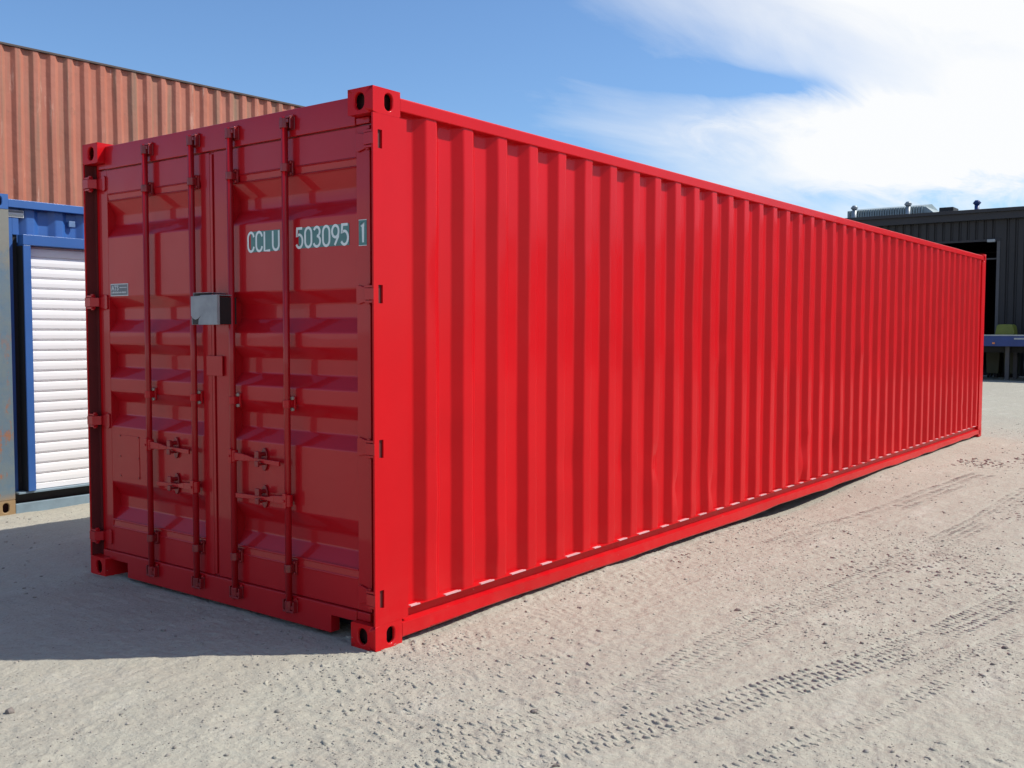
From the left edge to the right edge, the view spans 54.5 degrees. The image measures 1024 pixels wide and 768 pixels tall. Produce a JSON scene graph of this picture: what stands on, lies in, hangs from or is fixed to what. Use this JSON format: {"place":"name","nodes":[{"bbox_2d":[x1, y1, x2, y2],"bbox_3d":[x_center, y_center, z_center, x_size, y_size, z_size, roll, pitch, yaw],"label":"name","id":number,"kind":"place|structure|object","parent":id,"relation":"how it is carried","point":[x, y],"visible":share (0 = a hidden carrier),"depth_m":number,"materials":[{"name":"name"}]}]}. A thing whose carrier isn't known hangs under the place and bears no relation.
{"place":"outdoors","nodes":[
{"label":"outdoors","id":0,"kind":"place"},
{"bbox_2d":[0,375,1023,767],"bbox_3d":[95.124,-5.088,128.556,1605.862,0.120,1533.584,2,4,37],"label":"ground","id":1,"kind":"structure","parent":0,"point":[100,651],"depth_m":4.53,"materials":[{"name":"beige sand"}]},
{"bbox_2d":[4,707,14,713],"bbox_3d":[-1.949,1.270,3.854,0.035,0.028,0.032,-2,3,-29],"label":"stone","id":2,"kind":"object","parent":1,"relation":"on","point":[10,710],"visible":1,"depth_m":3.85,"materials":[{"name":"grey stone"}]},
{"bbox_2d":[0,193,89,515],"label":"shipping container","id":3,"kind":"object","parent":1,"relation":"on","point":[44,450],"visible":0.25,"depth_m":8.21,"materials":[{"name":"metal"}]},
{"bbox_2d":[82,85,985,651],"bbox_3d":[2.065,-0.338,10.080,2.445,2.591,12.277,2,4,37],"label":"shipping container","id":4,"kind":"object","parent":1,"relation":"on","point":[376,367],"visible":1,"depth_m":5.56,"materials":[{"name":"red metal"}]},
{"bbox_2d":[97,135,219,588],"bbox_3d":[-2.041,-0.120,5.673,1.152,2.455,0.139,2,4,37],"label":"door","id":5,"kind":"structure","parent":4,"relation":"in","point":[160,418],"depth_m":5.64,"materials":[{"name":"red paint"}]},
{"bbox_2d":[206,117,373,612],"bbox_3d":[-1.134,-0.082,4.984,1.264,2.455,0.139,2,4,37],"label":"door","id":6,"kind":"structure","parent":4,"relation":"in","point":[294,372],"depth_m":4.94,"materials":[{"name":"red paint"}]},
{"bbox_2d":[391,468,1023,767],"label":"tyre print","id":7,"kind":"object","parent":1,"relation":"on","point":[465,757],"visible":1,"depth_m":4.25},
{"bbox_2d":[983,335,1023,379],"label":"flatbed trailer","id":8,"kind":"object","parent":1,"relation":"on","point":[1009,344],"visible":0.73,"depth_m":30.71,"materials":[{"name":"metal"}]},
{"bbox_2d":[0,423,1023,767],"bbox_3d":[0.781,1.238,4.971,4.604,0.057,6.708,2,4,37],"label":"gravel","id":9,"kind":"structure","parent":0,"point":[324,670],"depth_m":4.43,"materials":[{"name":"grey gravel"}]},
{"bbox_2d":[0,0,1023,217],"label":"sky","id":10,"kind":"structure","parent":0,"point":[832,107],"materials":[{"name":"blue"}]},
{"bbox_2d":[845,200,1023,375],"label":"warehouse","id":11,"kind":"structure","parent":0,"point":[995,236],"depth_m":34.52,"materials":[{"name":"grey metal"}]},
{"bbox_2d":[986,352,1002,377],"bbox_3d":[15.912,-0.701,32.786,0.474,0.963,0.580,2,4,37],"label":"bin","id":12,"kind":"object","parent":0,"point":[994,360],"visible":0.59,"depth_m":32.60,"materials":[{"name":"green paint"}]},
{"bbox_2d":[994,324,1017,376],"bbox_3d":[16.407,-1.104,33.018,0.680,1.750,0.600,2,4,37],"label":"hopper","id":13,"kind":"object","parent":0,"point":[1006,329],"visible":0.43,"depth_m":32.80,"materials":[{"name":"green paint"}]},
{"bbox_2d":[1004,352,1020,377],"bbox_3d":[16.334,-0.683,32.466,0.474,0.963,0.580,2,4,37],"label":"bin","id":14,"kind":"object","parent":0,"point":[1011,362],"visible":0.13,"depth_m":32.28,"materials":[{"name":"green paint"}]},
{"bbox_3d":[-7.196,-0.567,13.980,2.438,2.591,12.192,3,4,41],"label":"shipping container","id":15,"kind":"object","parent":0,"visible":0},
{"bbox_2d":[0,41,304,206],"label":"shipping container","id":16,"kind":"object","parent":15,"relation":"on","point":[57,111],"visible":0.23,"depth_m":13.47,"materials":[{"name":"metal"}]}
]}

